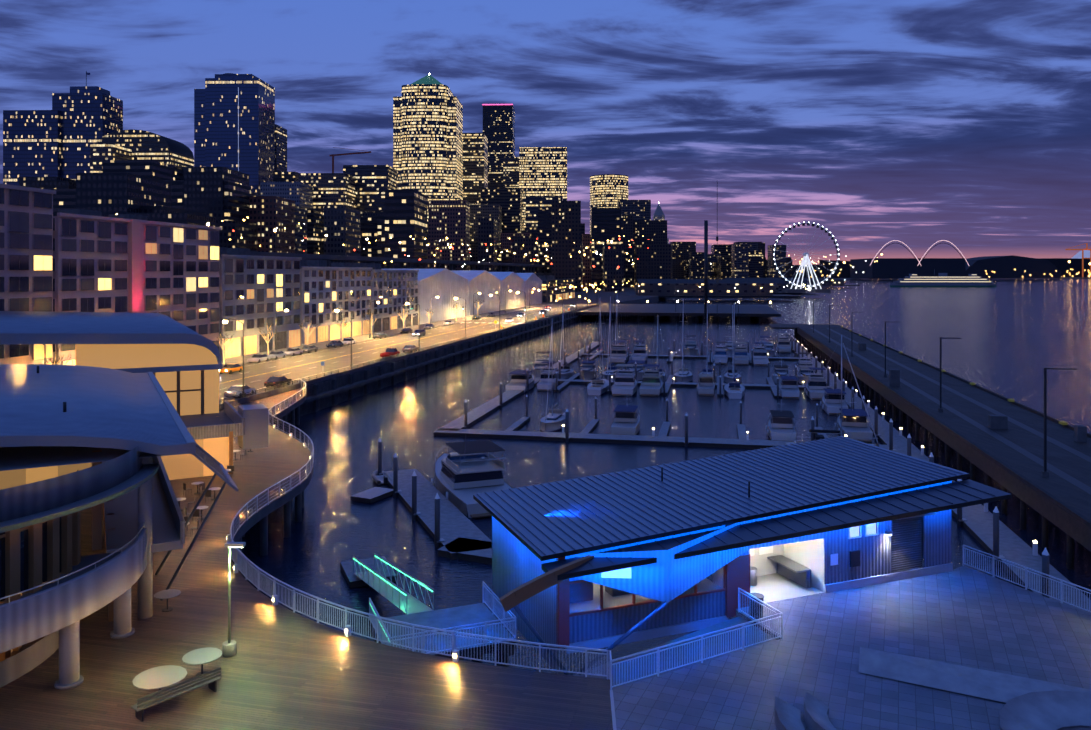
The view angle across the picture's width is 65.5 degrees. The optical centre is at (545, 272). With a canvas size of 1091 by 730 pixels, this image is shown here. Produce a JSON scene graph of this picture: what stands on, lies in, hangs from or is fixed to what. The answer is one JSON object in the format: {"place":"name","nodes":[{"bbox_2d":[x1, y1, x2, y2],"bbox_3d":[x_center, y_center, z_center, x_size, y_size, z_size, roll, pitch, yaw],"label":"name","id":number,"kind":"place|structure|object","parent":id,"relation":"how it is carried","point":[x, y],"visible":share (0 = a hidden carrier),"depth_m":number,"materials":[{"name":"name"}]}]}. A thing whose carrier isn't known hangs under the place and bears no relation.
{"place":"outdoors","nodes":[
{"label":"outdoors","id":0,"kind":"place"},
{"bbox_2d":[3,71,791,291],"bbox_3d":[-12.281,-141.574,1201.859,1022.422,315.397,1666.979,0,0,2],"label":"city skyline","id":1,"kind":"structure","parent":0,"point":[441,180],"depth_m":839.19,"materials":[{"name":"blue glass"}]},
{"bbox_2d":[217,304,595,402],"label":"street","id":2,"kind":"structure","parent":0,"point":[304,365],"depth_m":176.71,"materials":[{"name":"grey asphalt"}]},
{"bbox_2d":[0,184,55,363],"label":"condo","id":3,"kind":"structure","parent":2,"relation":"on","point":[26,248],"depth_m":112.62,"materials":[{"name":"brown"}]},
{"bbox_2d":[46,346,70,364],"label":"street tree","id":4,"kind":"object","parent":2,"relation":"on","point":[56,362],"visible":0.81,"depth_m":110.59,"materials":[{"name":"brown plant"}]},
{"bbox_2d":[53,209,221,364],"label":"apartment building","id":5,"kind":"structure","parent":2,"relation":"on","point":[180,273],"depth_m":136.14,"materials":[{"name":"grey"}]},
{"bbox_2d":[128,219,141,312],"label":"hotel fin","id":6,"kind":"object","parent":5,"relation":"attached to","point":[134,265],"visible":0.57,"depth_m":133.02,"materials":[{"name":"red metal"}]},
{"bbox_2d":[217,331,233,363],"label":"street tree","id":7,"kind":"object","parent":2,"relation":"on","point":[223,345],"visible":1,"depth_m":148.63,"materials":[{"name":"brown plant"}]},
{"bbox_2d":[219,363,242,373],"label":"car","id":8,"kind":"object","parent":2,"relation":"on","point":[230,368],"visible":0.92,"depth_m":135.49,"materials":[{"name":"orange"}]},
{"bbox_2d":[224,385,255,397],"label":"car","id":9,"kind":"object","parent":2,"relation":"on","point":[234,390],"visible":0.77,"depth_m":109.37,"materials":[{"name":"white"}]},
{"bbox_2d":[248,354,269,362],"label":"car","id":10,"kind":"object","parent":2,"relation":"on","point":[258,358],"visible":1,"depth_m":151.96,"materials":[{"name":"white"}]},
{"bbox_2d":[219,247,301,358],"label":"condo","id":11,"kind":"structure","parent":2,"relation":"on","point":[255,292],"depth_m":169.99,"materials":[{"name":"brown"}]},
{"bbox_2d":[259,319,275,353],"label":"street tree","id":12,"kind":"object","parent":2,"relation":"on","point":[269,328],"visible":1,"depth_m":163.27,"materials":[{"name":"brown plant"}]},
{"bbox_2d":[267,351,286,359],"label":"car","id":13,"kind":"object","parent":2,"relation":"on","point":[275,354],"visible":0.83,"depth_m":158.07,"materials":[{"name":"white"}]},
{"bbox_2d":[264,376,291,387],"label":"car","id":14,"kind":"object","parent":2,"relation":"on","point":[274,380],"visible":0.98,"depth_m":119.21,"materials":[{"name":"black"}]},
{"bbox_2d":[284,348,302,355],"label":"car","id":15,"kind":"object","parent":2,"relation":"on","point":[292,351],"visible":0.75,"depth_m":164.38,"materials":[{"name":"white"}]},
{"bbox_2d":[20,284,594,396],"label":"street lamps","id":16,"kind":"object","parent":2,"relation":"on","point":[286,310],"visible":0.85,"depth_m":171.62,"materials":[{"name":"grey metal"}]},
{"bbox_2d":[296,313,320,344],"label":"street tree","id":17,"kind":"object","parent":2,"relation":"on","point":[308,326],"visible":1,"depth_m":179.13,"materials":[{"name":"brown plant"}]},
{"bbox_2d":[301,345,317,352],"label":"car","id":18,"kind":"object","parent":2,"relation":"on","point":[307,348],"visible":0.85,"depth_m":170.78,"materials":[{"name":"silver metal"}]},
{"bbox_2d":[326,340,342,347],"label":"car","id":19,"kind":"object","parent":2,"relation":"on","point":[335,343],"visible":1,"depth_m":182.39,"materials":[{"name":"blue"}]},
{"bbox_2d":[300,259,371,344],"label":"condo","id":20,"kind":"structure","parent":2,"relation":"on","point":[325,290],"depth_m":203.82,"materials":[{"name":"brown"}]},
{"bbox_2d":[335,313,349,339],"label":"street tree","id":21,"kind":"object","parent":2,"relation":"on","point":[343,323],"visible":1,"depth_m":195.78,"materials":[{"name":"brown plant"}]},
{"bbox_2d":[341,338,355,344],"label":"car","id":22,"kind":"object","parent":2,"relation":"on","point":[347,341],"visible":0.79,"depth_m":188.87,"materials":[{"name":"white"}]},
{"bbox_2d":[364,310,378,336],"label":"street tree","id":23,"kind":"object","parent":2,"relation":"on","point":[371,319],"visible":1,"depth_m":212.29,"materials":[{"name":"brown plant"}]},
{"bbox_2d":[331,263,418,332],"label":"condo","id":24,"kind":"structure","parent":2,"relation":"on","point":[392,291],"depth_m":240.95,"materials":[{"name":"grey"}]},
{"bbox_2d":[373,332,386,338],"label":"car","id":25,"kind":"object","parent":2,"relation":"on","point":[380,335],"visible":1,"depth_m":206.89,"materials":[{"name":"grey"}]},
{"bbox_2d":[380,348,399,357],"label":"car","id":26,"kind":"object","parent":2,"relation":"on","point":[390,352],"visible":0.94,"depth_m":161.21,"materials":[{"name":"red"}]},
{"bbox_2d":[395,303,410,327],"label":"street tree","id":27,"kind":"object","parent":2,"relation":"on","point":[403,314],"visible":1,"depth_m":234.05,"materials":[{"name":"brown plant"}]},
{"bbox_2d":[400,328,412,333],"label":"car","id":28,"kind":"object","parent":2,"relation":"on","point":[406,330],"visible":1,"depth_m":224.42,"materials":[{"name":"black"}]},
{"bbox_2d":[402,345,417,352],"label":"car","id":29,"kind":"object","parent":2,"relation":"on","point":[410,348],"visible":0.94,"depth_m":171.05,"materials":[{"name":"silver metal"}]},
{"bbox_2d":[412,329,425,336],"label":"car","id":30,"kind":"object","parent":2,"relation":"on","point":[422,332],"visible":0.94,"depth_m":214.31,"materials":[{"name":"grey"}]},
{"bbox_2d":[423,324,434,328],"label":"car","id":31,"kind":"object","parent":2,"relation":"on","point":[429,326],"visible":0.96,"depth_m":242.14,"materials":[{"name":"silver metal"}]},
{"bbox_2d":[443,320,453,324],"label":"car","id":32,"kind":"object","parent":2,"relation":"on","point":[447,322],"visible":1,"depth_m":259.76,"materials":[{"name":"white"}]},
{"bbox_2d":[453,302,460,320],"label":"street tree","id":33,"kind":"object","parent":2,"relation":"on","point":[455,309],"visible":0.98,"depth_m":280.96,"materials":[{"name":"brown plant"}]},
{"bbox_2d":[472,315,480,319],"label":"car","id":34,"kind":"object","parent":2,"relation":"on","point":[477,317],"visible":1,"depth_m":290.24,"materials":[{"name":"black"}]},
{"bbox_2d":[505,318,513,322],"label":"car","id":35,"kind":"object","parent":2,"relation":"on","point":[509,319],"visible":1,"depth_m":274.34,"materials":[{"name":"white"}]},
{"bbox_2d":[517,312,524,316],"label":"car","id":36,"kind":"object","parent":2,"relation":"on","point":[521,314],"visible":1,"depth_m":306.41,"materials":[{"name":"silver metal"}]},
{"bbox_2d":[0,0,1090,264],"label":"sky","id":37,"kind":"structure","parent":0,"point":[919,124],"materials":[{"name":"blue"}]},
{"bbox_2d":[232,279,1090,674],"bbox_3d":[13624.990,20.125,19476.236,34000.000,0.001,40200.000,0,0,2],"label":"water","id":38,"kind":"structure","parent":0,"point":[1010,337],"depth_m":121.23,"materials":[{"name":"blue liquid"}]},
{"bbox_2d":[340,557,396,587],"bbox_3d":[-11.815,19.875,56.401,3.000,0.400,4.000,0,0,-22],"label":"floating dock","id":39,"kind":"object","parent":38,"relation":"on","point":[353,580],"visible":0.71,"depth_m":56.23,"materials":[{"name":"grey"}]},
{"bbox_2d":[372,470,392,484],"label":"dinghy","id":40,"kind":"object","parent":38,"relation":"on","point":[380,479],"visible":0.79,"depth_m":81.26,"materials":[{"name":"grey"}]},
{"bbox_2d":[353,554,515,666],"bbox_3d":[-7.561,18.765,47.536,6.060,4.720,17.856,0,0,-22],"label":"gangway landing","id":41,"kind":"object","parent":38,"relation":"in","point":[479,618],"visible":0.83,"depth_m":42.35,"materials":[{"name":"metal"}]},
{"bbox_2d":[431,421,511,517],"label":"yacht","id":42,"kind":"object","parent":38,"relation":"on","point":[466,471],"visible":0.88,"depth_m":74.76,"materials":[{"name":"grey plastic"}]},
{"bbox_2d":[505,365,533,392],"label":"cruiser boat","id":43,"kind":"object","parent":38,"relation":"on","point":[518,380],"visible":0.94,"depth_m":145.41,"materials":[{"name":"grey plastic"}]},
{"bbox_2d":[532,351,556,377],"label":"cruiser boat","id":44,"kind":"object","parent":38,"relation":"on","point":[538,366],"visible":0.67,"depth_m":163.76,"materials":[{"name":"grey plastic"}]},
{"bbox_2d":[537,361,557,390],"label":"cruiser boat","id":45,"kind":"object","parent":38,"relation":"on","point":[542,383],"visible":0.77,"depth_m":146.49,"materials":[{"name":"grey plastic"}]},
{"bbox_2d":[540,323,564,431],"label":"sail boat","id":46,"kind":"object","parent":38,"relation":"on","point":[553,420],"visible":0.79,"depth_m":109.28,"materials":[{"name":"grey plastic"}]},
{"bbox_2d":[555,308,573,378],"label":"sail boat","id":47,"kind":"object","parent":38,"relation":"on","point":[567,372],"visible":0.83,"depth_m":161.93,"materials":[{"name":"grey plastic"}]},
{"bbox_2d":[579,361,597,379],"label":"cruiser boat","id":48,"kind":"object","parent":38,"relation":"on","point":[586,372],"visible":0.98,"depth_m":159.97,"materials":[{"name":"grey plastic"}]},
{"bbox_2d":[587,306,608,394],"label":"sail boat","id":49,"kind":"object","parent":38,"relation":"on","point":[598,387],"visible":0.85,"depth_m":142.88,"materials":[{"name":"grey"}]},
{"bbox_2d":[601,297,619,380],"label":"sail boat","id":50,"kind":"object","parent":38,"relation":"on","point":[613,370],"visible":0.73,"depth_m":160.58,"materials":[{"name":"grey"}]},
{"bbox_2d":[611,295,622,352],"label":"sail boat","id":51,"kind":"object","parent":38,"relation":"on","point":[612,326],"visible":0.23,"depth_m":209.18,"materials":[{"name":"grey"}]},
{"bbox_2d":[609,329,627,362],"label":"cruiser boat","id":52,"kind":"object","parent":38,"relation":"on","point":[621,356],"visible":0.81,"depth_m":191.47,"materials":[{"name":"grey plastic"}]},
{"bbox_2d":[611,349,637,395],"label":"cruiser boat","id":53,"kind":"object","parent":38,"relation":"on","point":[625,383],"visible":0.98,"depth_m":141.58,"materials":[{"name":"grey plastic"}]},
{"bbox_2d":[611,403,640,434],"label":"cruiser boat","id":54,"kind":"object","parent":38,"relation":"on","point":[626,419],"visible":0.98,"depth_m":106.47,"materials":[{"name":"grey plastic"}]},
{"bbox_2d":[625,360,647,380],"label":"cruiser boat","id":55,"kind":"object","parent":38,"relation":"on","point":[640,368],"visible":0.4,"depth_m":160.20,"materials":[{"name":"grey"}]},
{"bbox_2d":[632,340,647,360],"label":"cruiser boat","id":56,"kind":"object","parent":38,"relation":"on","point":[640,353],"visible":0.92,"depth_m":192.42,"materials":[{"name":"grey"}]},
{"bbox_2d":[639,364,662,395],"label":"cruiser boat","id":57,"kind":"object","parent":38,"relation":"on","point":[651,384],"visible":0.98,"depth_m":141.18,"materials":[{"name":"grey plastic"}]},
{"bbox_2d":[652,319,665,379],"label":"sail boat","id":58,"kind":"object","parent":38,"relation":"on","point":[661,373],"visible":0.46,"depth_m":157.87,"materials":[{"name":"grey"}]},
{"bbox_2d":[674,302,692,381],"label":"sail boat","id":59,"kind":"object","parent":38,"relation":"on","point":[683,374],"visible":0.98,"depth_m":156.59,"materials":[{"name":"grey"}]},
{"bbox_2d":[684,335,698,355],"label":"cruiser boat","id":60,"kind":"object","parent":38,"relation":"on","point":[692,350],"visible":0.94,"depth_m":206.10,"materials":[{"name":"grey"}]},
{"bbox_2d":[697,368,714,395],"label":"cruiser boat","id":61,"kind":"object","parent":38,"relation":"on","point":[706,385],"visible":1,"depth_m":141.02,"materials":[{"name":"grey plastic"}]},
{"bbox_2d":[698,307,716,380],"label":"sail boat","id":62,"kind":"object","parent":38,"relation":"on","point":[707,371],"visible":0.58,"depth_m":156.82,"materials":[{"name":"grey"}]},
{"bbox_2d":[350,331,1090,613],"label":"marina docks","id":63,"kind":"object","parent":38,"relation":"in","point":[454,532],"visible":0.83,"depth_m":93.19,"materials":[{"name":"grey"}]},
{"bbox_2d":[713,329,727,363],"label":"cruiser boat","id":64,"kind":"object","parent":38,"relation":"on","point":[721,355],"visible":0.98,"depth_m":189.11,"materials":[{"name":"grey plastic"}]},
{"bbox_2d":[725,336,735,355],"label":"cruiser boat","id":65,"kind":"object","parent":38,"relation":"on","point":[728,346],"visible":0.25,"depth_m":204.50,"materials":[{"name":"grey"}]},
{"bbox_2d":[724,305,741,382],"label":"sail boat","id":66,"kind":"object","parent":38,"relation":"on","point":[728,378],"visible":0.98,"depth_m":155.72,"materials":[{"name":"grey plastic"}]},
{"bbox_2d":[724,303,744,398],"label":"sail boat","id":67,"kind":"object","parent":38,"relation":"on","point":[734,390],"visible":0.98,"depth_m":139.03,"materials":[{"name":"grey"}]},
{"bbox_2d":[733,342,748,364],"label":"cruiser boat","id":68,"kind":"object","parent":38,"relation":"on","point":[742,353],"visible":0.81,"depth_m":187.61,"materials":[{"name":"grey"}]},
{"bbox_2d":[751,330,768,365],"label":"cruiser boat","id":69,"kind":"object","parent":38,"relation":"on","point":[760,357],"visible":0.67,"depth_m":186.53,"materials":[{"name":"grey plastic"}]},
{"bbox_2d":[759,336,775,356],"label":"cruiser boat","id":70,"kind":"object","parent":38,"relation":"on","point":[770,349],"visible":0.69,"depth_m":203.22,"materials":[{"name":"grey"}]},
{"bbox_2d":[772,358,789,383],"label":"cruiser boat","id":71,"kind":"object","parent":38,"relation":"on","point":[780,370],"visible":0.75,"depth_m":153.80,"materials":[{"name":"grey"}]},
{"bbox_2d":[766,409,796,440],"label":"cruiser boat","id":72,"kind":"object","parent":38,"relation":"on","point":[780,425],"visible":0.96,"depth_m":102.52,"materials":[{"name":"grey plastic"}]},
{"bbox_2d":[776,333,790,352],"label":"cruiser boat","id":73,"kind":"object","parent":38,"relation":"on","point":[783,345],"visible":0.98,"depth_m":215.59,"materials":[{"name":"grey"}]},
{"bbox_2d":[779,367,799,398],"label":"cruiser boat","id":74,"kind":"object","parent":38,"relation":"on","point":[788,387],"visible":0.83,"depth_m":137.53,"materials":[{"name":"grey plastic"}]},
{"bbox_2d":[797,358,813,384],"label":"cruiser boat","id":75,"kind":"object","parent":38,"relation":"on","point":[804,372],"visible":0.56,"depth_m":152.93,"materials":[{"name":"grey"}]},
{"bbox_2d":[797,353,814,374],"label":"cruiser boat","id":76,"kind":"object","parent":38,"relation":"on","point":[801,360],"visible":0.46,"depth_m":163.16,"materials":[{"name":"grey"}]},
{"bbox_2d":[804,367,826,399],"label":"cruiser boat","id":77,"kind":"object","parent":38,"relation":"on","point":[815,386],"visible":0.94,"depth_m":136.90,"materials":[{"name":"grey plastic"}]},
{"bbox_2d":[786,335,878,446],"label":"sail boat","id":78,"kind":"object","parent":38,"relation":"on","point":[817,437],"visible":0.38,"depth_m":93.81,"materials":[{"name":"grey"}]},
{"bbox_2d":[820,384,847,414],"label":"cruiser boat","id":79,"kind":"object","parent":38,"relation":"on","point":[829,402],"visible":0.9,"depth_m":122.48,"materials":[{"name":"grey plastic"}]},
{"bbox_2d":[835,402,872,441],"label":"cruiser boat","id":80,"kind":"object","parent":38,"relation":"on","point":[854,423],"visible":0.85,"depth_m":103.64,"materials":[{"name":"grey plastic"}]},
{"bbox_2d":[769,301,1090,569],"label":"breakwater pier","id":81,"kind":"structure","parent":38,"relation":"in","point":[1038,462],"depth_m":88.35,"materials":[{"name":"grey concrete"}]},
{"bbox_2d":[890,273,995,286],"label":"ferry","id":82,"kind":"object","parent":38,"relation":"on","point":[943,280],"visible":1,"depth_m":1185.38,"materials":[{"name":"white"}]},
{"bbox_2d":[278,277,1090,423],"bbox_3d":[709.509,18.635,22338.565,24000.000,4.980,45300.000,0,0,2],"label":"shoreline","id":83,"kind":"structure","parent":0,"point":[600,296],"depth_m":219.07,"materials":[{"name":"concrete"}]},
{"bbox_2d":[0,388,612,729],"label":"boardwalk","id":84,"kind":"structure","parent":83,"relation":"on","point":[283,668],"depth_m":34.30,"materials":[{"name":"brown wood"}]},
{"bbox_2d":[0,364,238,689],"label":"restaurant pavilions","id":85,"kind":"object","parent":84,"relation":"on","point":[127,426],"visible":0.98,"depth_m":36.61,"materials":[{"name":"metal"}]},
{"bbox_2d":[0,311,267,489],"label":"building","id":86,"kind":"structure","parent":84,"relation":"on","point":[178,359],"depth_m":73.59,"materials":[{"name":"metal"}]},
{"bbox_2d":[102,456,184,621],"bbox_3d":[-25.242,13.975,51.971,3.300,4.300,28.000,0,0,-28],"label":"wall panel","id":87,"kind":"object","parent":84,"relation":"on","point":[120,516],"depth_m":43.38,"materials":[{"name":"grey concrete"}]},
{"bbox_2d":[130,667,220,721],"bbox_3d":[-13.764,15.682,31.709,0.540,0.885,3.200,0,0,40],"label":"deck bench","id":88,"kind":"object","parent":84,"relation":"on","point":[210,679],"visible":1,"depth_m":31.46,"materials":[{"name":"brown"}]},
{"bbox_2d":[132,436,258,695],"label":"tables","id":89,"kind":"object","parent":84,"relation":"on","point":[159,677],"visible":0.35,"depth_m":33.94,"materials":[{"name":"grey metal"}]},
{"bbox_2d":[222,542,245,657],"bbox_3d":[-13.158,13.765,35.811,0.916,4.720,0.560,0,0,2],"label":"lamp post","id":90,"kind":"object","parent":84,"relation":"on","point":[229,647],"visible":1,"depth_m":35.77,"materials":[{"name":"metal"}]},
{"bbox_2d":[230,379,608,678],"bbox_3d":[-16.220,15.552,76.829,40.170,1.145,85.174,0,0,2],"label":"boardwalk railing","id":91,"kind":"object","parent":84,"relation":"on","point":[237,555],"visible":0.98,"depth_m":38.36,"materials":[{"name":"grey metal"}]},
{"bbox_2d":[227,394,458,661],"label":"bollard lights","id":92,"kind":"object","parent":91,"relation":"attached to","point":[348,629],"visible":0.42,"depth_m":41.16},
{"bbox_2d":[207,223,551,278],"bbox_3d":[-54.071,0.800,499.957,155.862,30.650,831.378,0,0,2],"label":"viaduct","id":93,"kind":"object","parent":83,"relation":"on","point":[401,261],"visible":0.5,"depth_m":419.22,"materials":[{"name":"concrete"}]},
{"bbox_2d":[219,303,599,425],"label":"seawall","id":94,"kind":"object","parent":83,"relation":"on","point":[316,396],"visible":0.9,"depth_m":154.13,"materials":[{"name":"concrete"}]},
{"bbox_2d":[222,217,648,365],"bbox_3d":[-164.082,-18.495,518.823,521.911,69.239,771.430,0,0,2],"label":"street lights","id":95,"kind":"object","parent":83,"relation":"on","point":[495,322],"visible":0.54,"depth_m":347.57,"materials":[{"name":"yellow"}]},
{"bbox_2d":[386,269,541,324],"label":"wrapped block","id":96,"kind":"structure","parent":83,"relation":"on","point":[446,286],"depth_m":318.90,"materials":[{"name":"grey"}]},
{"bbox_2d":[538,275,574,301],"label":"block","id":97,"kind":"structure","parent":83,"relation":"on","point":[550,284],"depth_m":490.83,"materials":[{"name":"brown"}]},
{"bbox_2d":[576,220,859,323],"bbox_3d":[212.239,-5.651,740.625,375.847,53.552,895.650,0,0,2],"label":"downtown piers","id":98,"kind":"structure","parent":83,"relation":"on","point":[725,288],"depth_m":591.85,"materials":[{"name":"black"}]},
{"bbox_2d":[588,280,832,302],"bbox_3d":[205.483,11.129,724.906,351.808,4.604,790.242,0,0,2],"label":"waterfront lights","id":99,"kind":"object","parent":98,"relation":"on","point":[708,301],"visible":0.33,"depth_m":345.29,"materials":[{"name":"yellow"}]},
{"bbox_2d":[772,222,839,292],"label":"ferris wheel","id":100,"kind":"object","parent":98,"relation":"on","point":[798,289],"visible":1,"depth_m":682.11,"materials":[{"name":"silver metal"}]},
{"bbox_2d":[792,240,1090,278],"bbox_3d":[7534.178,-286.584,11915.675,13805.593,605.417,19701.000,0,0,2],"label":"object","id":101,"kind":"object","parent":83,"relation":"on","point":[897,268],"visible":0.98,"depth_m":2554.75,"materials":[{"name":"grey"}]},
{"bbox_2d":[710,254,1090,276],"bbox_3d":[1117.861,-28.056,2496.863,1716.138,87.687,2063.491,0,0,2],"label":"distant lights","id":102,"kind":"object","parent":101,"relation":"on","point":[882,254],"visible":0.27,"depth_m":2371.33,"materials":[{"name":"orange"}]},
{"bbox_2d":[574,566,1090,729],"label":"plaza","id":103,"kind":"structure","parent":0,"point":[966,616],"depth_m":35.87,"materials":[{"name":"grey concrete"}]},
{"bbox_2d":[473,436,1011,674],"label":"marina office","id":104,"kind":"structure","parent":103,"relation":"on","point":[611,561],"depth_m":42.40,"materials":[{"name":"blue metal"}]},
{"bbox_2d":[748,593,763,618],"bbox_3d":[9.871,15.625,39.741,0.702,1.000,0.720,0,0,2],"label":"litter bin","id":105,"kind":"object","parent":103,"relation":"on","point":[759,596],"visible":0.73,"depth_m":39.50,"materials":[{"name":"black"}]},
{"bbox_2d":[609,545,1090,689],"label":"plaza railing","id":106,"kind":"object","parent":103,"relation":"on","point":[780,614],"visible":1,"depth_m":37.06,"materials":[{"name":"grey metal"}]},
{"bbox_2d":[775,647,1090,729],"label":"plaza seat sculpture","id":107,"kind":"object","parent":103,"relation":"on","point":[1032,704],"visible":1,"depth_m":31.94,"materials":[{"name":"concrete"}]}
]}

